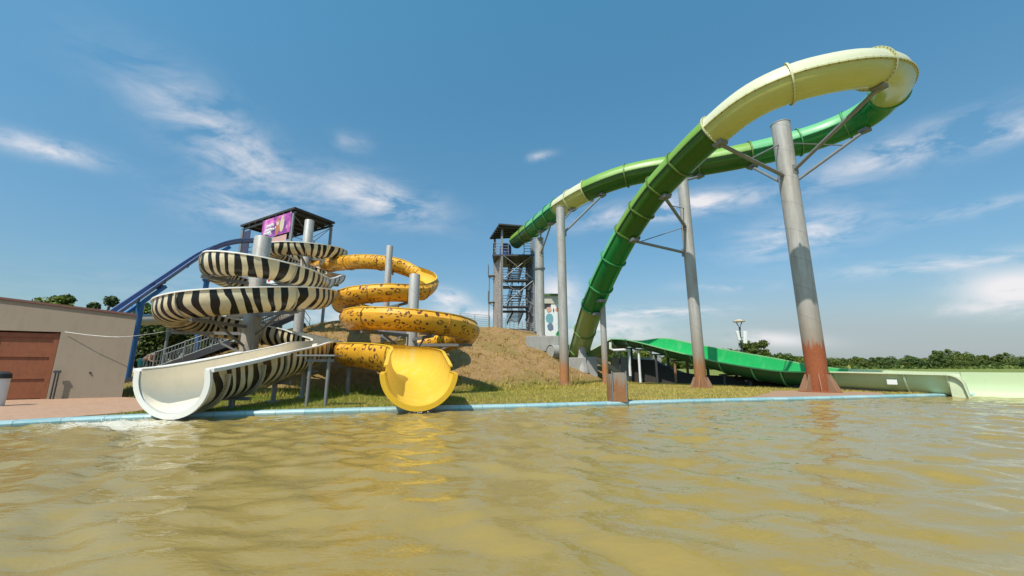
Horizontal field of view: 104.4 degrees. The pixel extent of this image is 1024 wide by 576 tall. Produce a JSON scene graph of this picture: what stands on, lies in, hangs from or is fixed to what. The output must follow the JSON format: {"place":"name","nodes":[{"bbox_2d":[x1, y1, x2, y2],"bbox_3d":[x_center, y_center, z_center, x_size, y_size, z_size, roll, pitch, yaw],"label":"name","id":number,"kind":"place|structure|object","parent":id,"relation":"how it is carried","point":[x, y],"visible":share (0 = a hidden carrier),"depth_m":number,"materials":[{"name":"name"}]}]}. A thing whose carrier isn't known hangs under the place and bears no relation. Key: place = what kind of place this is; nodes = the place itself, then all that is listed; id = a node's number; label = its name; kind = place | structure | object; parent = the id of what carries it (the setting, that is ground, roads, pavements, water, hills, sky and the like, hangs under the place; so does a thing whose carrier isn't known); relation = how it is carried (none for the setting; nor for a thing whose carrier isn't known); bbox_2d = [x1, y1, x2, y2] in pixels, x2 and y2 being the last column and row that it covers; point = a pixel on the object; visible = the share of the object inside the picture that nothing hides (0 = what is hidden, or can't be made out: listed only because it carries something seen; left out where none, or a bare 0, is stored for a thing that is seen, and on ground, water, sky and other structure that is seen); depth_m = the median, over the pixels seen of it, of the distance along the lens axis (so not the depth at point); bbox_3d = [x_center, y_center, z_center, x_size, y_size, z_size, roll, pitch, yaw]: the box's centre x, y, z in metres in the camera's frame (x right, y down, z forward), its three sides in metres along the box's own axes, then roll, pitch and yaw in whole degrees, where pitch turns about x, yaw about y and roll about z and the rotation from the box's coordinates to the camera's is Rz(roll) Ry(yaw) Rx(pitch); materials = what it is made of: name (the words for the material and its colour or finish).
{"place":"outdoors","nodes":[
{"label":"outdoors","id":0,"kind":"place"},
{"bbox_2d":[0,397,143,420],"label":"paving","id":1,"kind":"structure","parent":0,"point":[15,409],"depth_m":10.12,"materials":[{"name":"beige concrete"}]},
{"bbox_2d":[0,371,12,405],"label":"trash bin","id":2,"kind":"object","parent":1,"relation":"on","point":[5,378],"visible":0.95,"depth_m":10.58,"materials":[{"name":"white paint"}]},
{"bbox_2d":[49,370,60,398],"bbox_3d":[-14.897,3.155,12.918,0.160,0.920,0.060,6,-13,-28],"label":"stand pipe","id":3,"kind":"object","parent":1,"relation":"on","point":[56,372],"visible":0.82,"depth_m":12.93,"materials":[{"name":"metal"}]},
{"bbox_2d":[500,243,510,253],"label":"start arch","id":4,"kind":"structure","parent":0,"point":[504,244],"depth_m":38.29,"materials":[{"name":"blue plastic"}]},
{"bbox_2d":[0,396,1023,575],"bbox_3d":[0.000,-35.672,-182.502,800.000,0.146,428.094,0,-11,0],"label":"pool water","id":5,"kind":"structure","parent":0,"point":[923,486],"depth_m":3.56,"materials":[{"name":"liquid"}]},
{"bbox_2d":[41,410,427,426],"bbox_3d":[-5.408,2.693,8.367,7.400,0.212,1.126,4,-12,-17],"label":"splash","id":6,"kind":"object","parent":5,"relation":"on","point":[139,423],"visible":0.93,"depth_m":7.64,"materials":[{"name":"white liquid"}]},
{"bbox_2d":[0,0,1023,364],"label":"sky","id":7,"kind":"structure","parent":0,"point":[138,138],"materials":[{"name":"blue"}]},
{"bbox_2d":[113,382,928,414],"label":"grass","id":8,"kind":"structure","parent":0,"point":[470,396],"depth_m":14.01,"materials":[{"name":"green plant"}]},
{"bbox_2d":[93,320,1023,415],"bbox_3d":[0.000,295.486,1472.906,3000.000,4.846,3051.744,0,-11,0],"label":"ground","id":9,"kind":"structure","parent":0,"point":[515,349],"depth_m":22.61,"materials":[{"name":"green plant"}]},
{"bbox_2d":[31,294,77,305],"bbox_3d":[-30.047,3.285,25.885,2.724,6.199,2.371,0,-11,0],"label":"broadleaf tree","id":10,"kind":"object","parent":9,"relation":"on","point":[67,299],"visible":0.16,"depth_m":26.18,"materials":[{"name":"green plant"}]},
{"bbox_2d":[0,297,136,399],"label":"store building","id":11,"kind":"structure","parent":9,"relation":"on","point":[39,344],"depth_m":13.26,"materials":[{"name":"paint"}]},
{"bbox_2d":[0,332,60,399],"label":"door","id":12,"kind":"structure","parent":11,"relation":"in","point":[30,357],"depth_m":12.89,"materials":[{"name":"red wood"}]},
{"bbox_2d":[68,329,178,336],"bbox_3d":[-13.623,1.539,14.005,3.028,0.439,0.611,9,-14,-37],"label":"cable","id":13,"kind":"object","parent":11,"relation":"attached to","point":[124,336],"visible":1,"depth_m":13.78,"materials":[{"name":"white paint"}]},
{"bbox_2d":[86,296,119,309],"bbox_3d":[-27.899,3.484,26.985,1.846,6.241,1.999,6,-13,-28],"label":"broadleaf tree","id":14,"kind":"object","parent":9,"relation":"on","point":[111,301],"visible":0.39,"depth_m":27.48,"materials":[{"name":"green plant"}]},
{"bbox_2d":[125,282,167,378],"bbox_3d":[-22.836,2.607,24.263,0.598,6.485,2.374,0,-11,0],"label":"blue post","id":15,"kind":"object","parent":9,"relation":"on","point":[138,308],"visible":0.54,"depth_m":23.95,"materials":[{"name":"metal"}]},
{"bbox_2d":[110,238,253,311],"bbox_3d":[-22.270,-0.940,27.575,3.184,8.200,10.798,-3,-12,14],"label":"blue slide","id":16,"kind":"object","parent":15,"relation":"on","point":[136,297],"visible":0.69,"depth_m":26.49,"materials":[{"name":"blue plastic"}]},
{"bbox_2d":[134,325,169,367],"bbox_3d":[-28.582,4.776,30.500,4.051,4.718,3.907,8,-14,-33],"label":"broadleaf tree","id":17,"kind":"object","parent":9,"relation":"on","point":[147,329],"visible":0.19,"depth_m":29.82,"materials":[{"name":"green plant"}]},
{"bbox_2d":[131,303,188,345],"bbox_3d":[-29.422,4.294,32.688,5.861,6.072,5.365,0,-11,0],"label":"broadleaf tree","id":18,"kind":"object","parent":9,"relation":"on","point":[147,308],"visible":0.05,"depth_m":32.14,"materials":[{"name":"green plant"}]},
{"bbox_2d":[137,326,210,360],"bbox_3d":[-26.823,4.128,31.663,5.224,4.696,5.149,0,-11,0],"label":"broadleaf tree","id":19,"kind":"object","parent":9,"relation":"on","point":[159,340],"visible":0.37,"depth_m":30.14,"materials":[{"name":"green plant"}]},
{"bbox_2d":[124,335,237,382],"bbox_3d":[-19.764,4.007,23.924,5.026,3.711,1.689,4,-12,-21],"label":"stairway","id":20,"kind":"object","parent":9,"relation":"on","point":[217,349],"visible":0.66,"depth_m":23.61,"materials":[{"name":"metal"}]},
{"bbox_2d":[132,311,276,363],"bbox_3d":[-21.081,3.191,25.732,9.897,4.531,1.538,3,-12,-13],"label":"grey flume","id":21,"kind":"object","parent":9,"relation":"on","point":[148,319],"visible":0.12,"depth_m":25.41,"materials":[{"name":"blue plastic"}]},
{"bbox_2d":[193,245,230,351],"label":"blue post","id":22,"kind":"object","parent":9,"relation":"on","point":[206,283],"visible":0.33,"depth_m":29.05,"materials":[{"name":"metal"}]},
{"bbox_2d":[204,337,220,348],"bbox_3d":[-27.667,3.580,36.263,4.922,5.633,4.163,-11,-16,43],"label":"broadleaf tree","id":23,"kind":"object","parent":9,"relation":"on","point":[209,339],"visible":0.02,"depth_m":36.74,"materials":[{"name":"green plant"}]},
{"bbox_2d":[221,397,251,408],"bbox_3d":[-7.031,2.932,9.948,0.900,0.384,0.300,0,-11,0],"label":"stub support","id":24,"kind":"object","parent":9,"relation":"on","point":[231,403],"visible":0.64,"depth_m":9.93,"materials":[{"name":"grey metal"}]},
{"bbox_2d":[170,235,304,351],"bbox_3d":[-10.597,1.008,15.917,5.170,6.484,5.084,0,-11,0],"label":"steel post","id":25,"kind":"object","parent":9,"relation":"on","point":[251,327],"visible":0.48,"depth_m":15.67,"materials":[{"name":"grey metal"}]},
{"bbox_2d":[133,241,347,419],"bbox_3d":[-11.445,0.145,19.830,6.562,9.689,23.796,4,-12,-17],"label":"zebra slide","id":26,"kind":"object","parent":25,"relation":"on","point":[176,390],"visible":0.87,"depth_m":13.45,"materials":[{"name":"white plastic"}]},
{"bbox_2d":[221,311,294,342],"bbox_3d":[-17.121,2.478,27.274,1.586,3.862,4.348,-4,-12,17],"label":"stairway","id":27,"kind":"object","parent":9,"relation":"on","point":[280,320],"visible":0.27,"depth_m":28.02,"materials":[{"name":"metal"}]},
{"bbox_2d":[265,382,290,402],"bbox_3d":[-7.033,3.125,11.716,0.900,0.704,0.300,0,-11,0],"label":"stub support","id":28,"kind":"object","parent":9,"relation":"on","point":[273,393],"visible":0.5,"depth_m":11.69,"materials":[{"name":"grey metal"}]},
{"bbox_2d":[238,207,334,327],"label":"start tower","id":29,"kind":"structure","parent":9,"relation":"on","point":[283,225],"depth_m":32.52,"materials":[{"name":"metal"}]},
{"bbox_2d":[295,370,317,397],"bbox_3d":[-7.198,3.351,13.674,0.900,1.034,0.300,0,-11,0],"label":"stub support","id":30,"kind":"object","parent":9,"relation":"on","point":[303,383],"visible":0.56,"depth_m":13.64,"materials":[{"name":"grey metal"}]},
{"bbox_2d":[290,219,338,332],"bbox_3d":[-14.015,-0.689,26.774,3.513,8.066,3.593,-5,-12,24],"label":"steel post","id":31,"kind":"object","parent":9,"relation":"on","point":[299,317],"visible":0.43,"depth_m":26.75,"materials":[{"name":"grey metal"}]},
{"bbox_2d":[296,355,341,406],"bbox_3d":[-5.245,2.507,10.665,1.020,1.400,0.500,1,-11,-3],"label":"steel stand","id":32,"kind":"object","parent":9,"relation":"on","point":[328,360],"visible":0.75,"depth_m":10.65,"materials":[{"name":"grey metal"}]},
{"bbox_2d":[337,365,350,393],"bbox_3d":[-6.296,3.583,15.242,0.900,1.200,0.300,0,-11,0],"label":"stub support","id":33,"kind":"object","parent":9,"relation":"on","point":[348,378],"visible":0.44,"depth_m":15.20,"materials":[{"name":"grey metal"}]},
{"bbox_2d":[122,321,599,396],"bbox_3d":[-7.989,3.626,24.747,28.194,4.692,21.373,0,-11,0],"label":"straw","id":34,"kind":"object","parent":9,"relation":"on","point":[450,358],"visible":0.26,"depth_m":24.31,"materials":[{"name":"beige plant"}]},
{"bbox_2d":[344,245,407,341],"bbox_3d":[-6.804,0.977,21.896,4.611,6.761,4.398,0,-11,0],"label":"steel post","id":35,"kind":"object","parent":9,"relation":"on","point":[388,264],"visible":0.4,"depth_m":21.94,"materials":[{"name":"grey metal"}]},
{"bbox_2d":[344,273,471,372],"bbox_3d":[-4.399,2.093,17.592,5.290,5.450,4.882,0,-11,0],"label":"steel post","id":36,"kind":"object","parent":9,"relation":"on","point":[412,338],"visible":0.52,"depth_m":17.41,"materials":[{"name":"grey metal"}]},
{"bbox_2d":[310,254,479,411],"bbox_3d":[-6.574,0.778,20.962,6.173,8.863,23.001,7,-13,-31],"label":"leopard slide","id":37,"kind":"object","parent":36,"relation":"on","point":[417,378],"visible":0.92,"depth_m":14.81,"materials":[{"name":"yellow plastic"}]},
{"bbox_2d":[245,377,642,398],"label":"weeds","id":38,"kind":"object","parent":9,"relation":"on","point":[294,393],"visible":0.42,"depth_m":17.71,"materials":[{"name":"green plant"}]},
{"bbox_2d":[462,313,489,327],"bbox_3d":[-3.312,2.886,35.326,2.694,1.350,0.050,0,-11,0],"label":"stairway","id":39,"kind":"object","parent":9,"relation":"on","point":[477,318],"visible":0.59,"depth_m":35.34,"materials":[{"name":"grey metal"}]},
{"bbox_2d":[0,393,974,426],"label":"pool coping","id":40,"kind":"object","parent":9,"relation":"on","point":[213,414],"visible":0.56,"depth_m":10.41,"materials":[{"name":"tile"}]},
{"bbox_2d":[606,371,628,401],"bbox_3d":[3.226,3.010,12.182,0.518,0.913,0.577,0,-11,0],"label":"steel cabinet","id":41,"kind":"object","parent":40,"relation":"on","point":[617,387],"visible":0.98,"depth_m":11.95,"materials":[{"name":"brown metal"}]},
{"bbox_2d":[488,223,535,331],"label":"stair tower","id":42,"kind":"structure","parent":9,"relation":"on","point":[519,261],"depth_m":37.69,"materials":[{"name":"grey metal"}]},
{"bbox_2d":[497,317,534,333],"bbox_3d":[0.358,3.370,35.433,3.340,1.557,0.041,0,-11,0],"label":"rail fence","id":43,"kind":"object","parent":9,"relation":"on","point":[530,329],"visible":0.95,"depth_m":35.42,"materials":[{"name":"grey metal"}]},
{"bbox_2d":[526,336,558,351],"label":"concrete block","id":44,"kind":"structure","parent":9,"relation":"on","point":[542,343],"depth_m":29.89,"materials":[{"name":"grey concrete"}]},
{"bbox_2d":[535,221,554,335],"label":"steel post","id":45,"kind":"object","parent":44,"relation":"on","point":[540,304],"visible":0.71,"depth_m":31.33,"materials":[{"name":"grey metal"}]},
{"bbox_2d":[544,294,558,335],"bbox_3d":[3.385,3.438,35.674,2.147,5.360,3.300,0,-11,0],"label":"painted hut","id":46,"kind":"object","parent":9,"relation":"on","point":[551,316],"visible":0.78,"depth_m":34.41,"materials":[{"name":"white paint"}]},
{"bbox_2d":[546,345,558,358],"bbox_3d":[3.231,4.750,29.391,0.986,1.040,1.040,7,-13,-30],"label":"concrete pipe","id":47,"kind":"object","parent":9,"relation":"on","point":[552,350],"visible":0.6,"depth_m":28.97,"materials":[{"name":"concrete"}]},
{"bbox_2d":[569,358,585,369],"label":"concrete wall","id":48,"kind":"structure","parent":9,"relation":"on","point":[574,363],"depth_m":27.72,"materials":[{"name":"concrete"}]},
{"bbox_2d":[556,192,605,385],"bbox_3d":[3.698,-0.060,24.829,4.197,12.520,2.918,8,-14,-34],"label":"steel post","id":49,"kind":"object","parent":9,"relation":"on","point":[561,217],"visible":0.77,"depth_m":22.77,"materials":[{"name":"grey metal"}]},
{"bbox_2d":[578,347,589,372],"bbox_3d":[5.000,4.901,28.187,1.100,2.194,1.100,0,-11,0],"label":"flared support","id":50,"kind":"object","parent":9,"relation":"on","point":[584,368],"visible":0.52,"depth_m":27.84,"materials":[{"name":"concrete"}]},
{"bbox_2d":[587,357,597,376],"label":"concrete pier","id":51,"kind":"structure","parent":9,"relation":"on","point":[592,364],"depth_m":27.73,"materials":[{"name":"concrete"}]},
{"bbox_2d":[591,299,608,384],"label":"steel post","id":52,"kind":"object","parent":9,"relation":"on","point":[603,332],"visible":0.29,"depth_m":24.66,"materials":[{"name":"grey metal"}]},
{"bbox_2d":[597,357,631,380],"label":"sloping slab","id":53,"kind":"structure","parent":9,"relation":"on","point":[613,368],"depth_m":27.30,"materials":[{"name":"concrete"}]},
{"bbox_2d":[608,352,626,361],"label":"broadleaf tree","id":54,"kind":"object","parent":9,"relation":"on","point":[614,355],"visible":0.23,"depth_m":54.66,"materials":[{"name":"green plant"}]},
{"bbox_2d":[614,347,635,371],"bbox_3d":[8.512,5.749,29.557,2.200,2.612,0.170,7,-14,-32],"label":"trestle","id":55,"kind":"object","parent":9,"relation":"on","point":[619,355],"visible":0.5,"depth_m":29.35,"materials":[{"name":"metal"}]},
{"bbox_2d":[621,349,637,357],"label":"broadleaf tree","id":56,"kind":"object","parent":9,"relation":"on","point":[624,353],"visible":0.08,"depth_m":60.23,"materials":[{"name":"green plant"}]},
{"bbox_2d":[610,358,661,377],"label":"retaining wall","id":57,"kind":"structure","parent":9,"relation":"on","point":[624,363],"depth_m":30.96,"materials":[{"name":"concrete"}]},
{"bbox_2d":[634,349,652,382],"bbox_3d":[9.471,5.556,28.102,2.200,2.414,0.170,7,-14,-32],"label":"trestle","id":58,"kind":"object","parent":9,"relation":"on","point":[639,364],"visible":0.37,"depth_m":27.76,"materials":[{"name":"white paint"}]},
{"bbox_2d":[634,350,652,357],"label":"broadleaf tree","id":59,"kind":"object","parent":9,"relation":"on","point":[644,354],"visible":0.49,"depth_m":68.01,"materials":[{"name":"green plant"}]},
{"bbox_2d":[651,354,669,382],"bbox_3d":[10.238,5.512,26.916,2.200,2.031,0.170,7,-14,-32],"label":"trestle","id":60,"kind":"object","parent":9,"relation":"on","point":[656,367],"visible":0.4,"depth_m":26.59,"materials":[{"name":"metal"}]},
{"bbox_2d":[628,173,712,387],"bbox_3d":[9.255,-0.877,21.042,5.176,12.636,2.809,5,-12,-22],"label":"steel post","id":61,"kind":"object","parent":9,"relation":"on","point":[700,379],"visible":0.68,"depth_m":21.15,"materials":[{"name":"grey metal"}]},
{"bbox_2d":[665,358,683,368],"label":"broadleaf tree","id":62,"kind":"object","parent":9,"relation":"on","point":[678,365],"visible":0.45,"depth_m":47.96,"materials":[{"name":"green plant"}]},
{"bbox_2d":[669,360,688,383],"bbox_3d":[11.005,5.480,25.728,2.200,1.626,0.170,7,-14,-32],"label":"trestle","id":63,"kind":"object","parent":9,"relation":"on","point":[675,370],"visible":0.5,"depth_m":25.39,"materials":[{"name":"metal"}]},
{"bbox_2d":[680,361,693,368],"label":"broadleaf tree","id":64,"kind":"object","parent":9,"relation":"on","point":[684,363],"visible":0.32,"depth_m":48.59,"materials":[{"name":"green plant"}]},
{"bbox_2d":[631,359,786,386],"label":"sheeted bank","id":65,"kind":"structure","parent":9,"relation":"on","point":[665,373],"depth_m":26.74,"materials":[{"name":"black plastic"}]},
{"bbox_2d":[719,374,737,385],"bbox_3d":[12.731,5.380,23.060,2.200,0.766,0.170,7,-14,-32],"label":"trestle","id":66,"kind":"object","parent":9,"relation":"on","point":[724,379],"visible":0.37,"depth_m":22.67,"materials":[{"name":"metal"}]},
{"bbox_2d":[733,319,744,351],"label":"lamp post","id":67,"kind":"object","parent":9,"relation":"on","point":[736,322],"visible":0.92,"depth_m":39.75,"materials":[{"name":"metal"}]},
{"bbox_2d":[735,331,740,340],"bbox_3d":[22.679,4.782,39.653,0.590,0.973,0.274,2,-12,-10],"label":"loudspeaker","id":68,"kind":"object","parent":67,"relation":"attached to","point":[738,336],"visible":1,"depth_m":39.56,"materials":[{"name":"white paint"}]},
{"bbox_2d":[741,331,746,343],"bbox_3d":[23.217,4.945,39.652,0.552,1.258,0.314,0,-11,0],"label":"loudspeaker","id":69,"kind":"object","parent":67,"relation":"attached to","point":[744,337],"visible":1,"depth_m":39.53,"materials":[{"name":"white paint"}]},
{"bbox_2d":[745,380,759,386],"bbox_3d":[13.498,5.298,21.882,2.200,0.462,0.170,7,-14,-32],"label":"trestle","id":70,"kind":"object","parent":9,"relation":"on","point":[750,382],"visible":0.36,"depth_m":21.47,"materials":[{"name":"metal"}]},
{"bbox_2d":[738,339,770,355],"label":"broadleaf tree","id":71,"kind":"object","parent":9,"relation":"on","point":[753,348],"visible":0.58,"depth_m":60.58,"materials":[{"name":"green plant"}]},
{"bbox_2d":[509,46,1023,397],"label":"tube slide","id":72,"kind":"object","parent":9,"relation":"on","point":[693,152],"visible":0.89,"depth_m":19.18,"materials":[{"name":"green plastic"}]},
{"bbox_2d":[766,353,794,360],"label":"broadleaf tree","id":73,"kind":"object","parent":9,"relation":"on","point":[782,356],"visible":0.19,"depth_m":56.65,"materials":[{"name":"green plant"}]},
{"bbox_2d":[776,353,803,362],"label":"broadleaf tree","id":74,"kind":"object","parent":9,"relation":"on","point":[797,359],"visible":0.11,"depth_m":60.66,"materials":[{"name":"green plant"}]},
{"bbox_2d":[712,81,888,392],"bbox_3d":[13.441,-1.873,17.572,5.900,13.218,8.277,-9,-14,38],"label":"steel post","id":75,"kind":"object","parent":9,"relation":"on","point":[818,377],"visible":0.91,"depth_m":17.75,"materials":[{"name":"grey metal"}]},
{"bbox_2d":[828,359,841,367],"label":"broadleaf tree","id":76,"kind":"object","parent":9,"relation":"on","point":[835,363],"visible":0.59,"depth_m":122.67,"materials":[{"name":"green plant"}]},
{"bbox_2d":[839,358,853,363],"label":"broadleaf tree","id":77,"kind":"object","parent":9,"relation":"on","point":[847,360],"visible":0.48,"depth_m":169.49,"materials":[{"name":"green plant"}]},
{"bbox_2d":[793,385,914,392],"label":"plinth","id":78,"kind":"structure","parent":9,"relation":"on","point":[854,389],"depth_m":17.52,"materials":[{"name":"concrete"}]},
{"bbox_2d":[851,357,863,364],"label":"broadleaf tree","id":79,"kind":"object","parent":9,"relation":"on","point":[855,360],"visible":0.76,"depth_m":161.15,"materials":[{"name":"green plant"}]},
{"bbox_2d":[857,361,867,368],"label":"broadleaf tree","id":80,"kind":"object","parent":9,"relation":"on","point":[863,363],"visible":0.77,"depth_m":126.65,"materials":[{"name":"green plant"}]},
{"bbox_2d":[869,357,882,362],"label":"broadleaf tree","id":81,"kind":"object","parent":9,"relation":"on","point":[872,359],"visible":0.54,"depth_m":164.06,"materials":[{"name":"green plant"}]},
{"bbox_2d":[874,360,890,368],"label":"broadleaf tree","id":82,"kind":"object","parent":9,"relation":"on","point":[881,363],"visible":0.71,"depth_m":116.90,"materials":[{"name":"green plant"}]},
{"bbox_2d":[883,356,897,360],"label":"broadleaf tree","id":83,"kind":"object","parent":9,"relation":"on","point":[887,358],"visible":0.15,"depth_m":206.67,"materials":[{"name":"green plant"}]},
{"bbox_2d":[886,360,899,368],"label":"broadleaf tree","id":84,"kind":"object","parent":9,"relation":"on","point":[894,363],"visible":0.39,"depth_m":124.88,"materials":[{"name":"green plant"}]},
{"bbox_2d":[904,357,918,362],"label":"broadleaf tree","id":85,"kind":"object","parent":9,"relation":"on","point":[910,359],"visible":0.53,"depth_m":153.89,"materials":[{"name":"green plant"}]},
{"bbox_2d":[917,359,935,368],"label":"broadleaf tree","id":86,"kind":"object","parent":9,"relation":"on","point":[921,363],"visible":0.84,"depth_m":118.65,"materials":[{"name":"green plant"}]},
{"bbox_2d":[830,364,1023,368],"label":"undergrowth","id":87,"kind":"object","parent":9,"relation":"on","point":[947,367],"visible":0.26,"depth_m":106.11,"materials":[{"name":"green plant"}]},
{"bbox_2d":[926,350,950,367],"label":"broadleaf tree","id":88,"kind":"object","parent":9,"relation":"on","point":[937,356],"visible":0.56,"depth_m":147.90,"materials":[{"name":"green plant"}]},
{"bbox_2d":[931,349,954,357],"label":"broadleaf tree","id":89,"kind":"object","parent":9,"relation":"on","point":[947,351],"visible":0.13,"depth_m":155.22,"materials":[{"name":"green plant"}]},
{"bbox_2d":[936,359,951,367],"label":"broadleaf tree","id":90,"kind":"object","parent":9,"relation":"on","point":[946,363],"visible":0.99,"depth_m":115.39,"materials":[{"name":"green plant"}]},
{"bbox_2d":[949,351,971,364],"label":"broadleaf tree","id":91,"kind":"object","parent":9,"relation":"on","point":[958,355],"visible":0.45,"depth_m":148.66,"materials":[{"name":"green plant"}]},
{"bbox_2d":[954,360,971,366],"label":"broadleaf tree","id":92,"kind":"object","parent":9,"relation":"on","point":[961,362],"visible":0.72,"depth_m":124.18,"materials":[{"name":"green plant"}]},
{"bbox_2d":[962,351,980,359],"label":"broadleaf tree","id":93,"kind":"object","parent":9,"relation":"on","point":[971,354],"visible":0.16,"depth_m":154.14,"materials":[{"name":"green plant"}]},
{"bbox_2d":[968,359,980,368],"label":"broadleaf tree","id":94,"kind":"object","parent":9,"relation":"on","point":[974,363],"visible":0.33,"depth_m":125.67,"materials":[{"name":"green plant"}]},
{"bbox_2d":[976,359,990,368],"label":"broadleaf tree","id":95,"kind":"object","parent":9,"relation":"on","point":[983,362],"visible":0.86,"depth_m":115.83,"materials":[{"name":"green plant"}]},
{"bbox_2d":[980,355,990,360],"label":"broadleaf tree","id":96,"kind":"object","parent":9,"relation":"on","point":[984,357],"visible":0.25,"depth_m":153.17,"materials":[{"name":"green plant"}]},
{"bbox_2d":[989,361,998,365],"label":"broadleaf tree","id":97,"kind":"object","parent":9,"relation":"on","point":[994,363],"visible":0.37,"depth_m":125.73,"materials":[{"name":"green plant"}]},
{"bbox_2d":[990,352,1017,362],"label":"broadleaf tree","id":98,"kind":"object","parent":9,"relation":"on","point":[996,357],"visible":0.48,"depth_m":150.19,"materials":[{"name":"green plant"}]},
{"bbox_2d":[1001,358,1012,365],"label":"broadleaf tree","id":99,"kind":"object","parent":9,"relation":"on","point":[1005,361],"visible":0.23,"depth_m":146.01,"materials":[{"name":"green plant"}]},
{"bbox_2d":[1004,360,1019,367],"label":"broadleaf tree","id":100,"kind":"object","parent":9,"relation":"on","point":[1012,363],"visible":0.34,"depth_m":126.55,"materials":[{"name":"green plant"}]},
{"bbox_2d":[1015,361,1023,366],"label":"broadleaf tree","id":101,"kind":"object","parent":9,"relation":"on","point":[1021,363],"visible":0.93,"depth_m":122.31,"materials":[{"name":"green plant"}]},
{"bbox_2d":[609,342,631,375],"bbox_3d":[7.846,5.147,28.750,1.549,2.402,0.200,0,-11,0],"label":"drain pipe","id":102,"kind":"object","parent":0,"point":[629,356],"visible":1,"depth_m":28.77,"materials":[{"name":"white paint"}]},
{"bbox_2d":[739,391,885,397],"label":"path","id":103,"kind":"structure","parent":0,"point":[787,394],"depth_m":15.12,"materials":[{"name":"beige concrete"}]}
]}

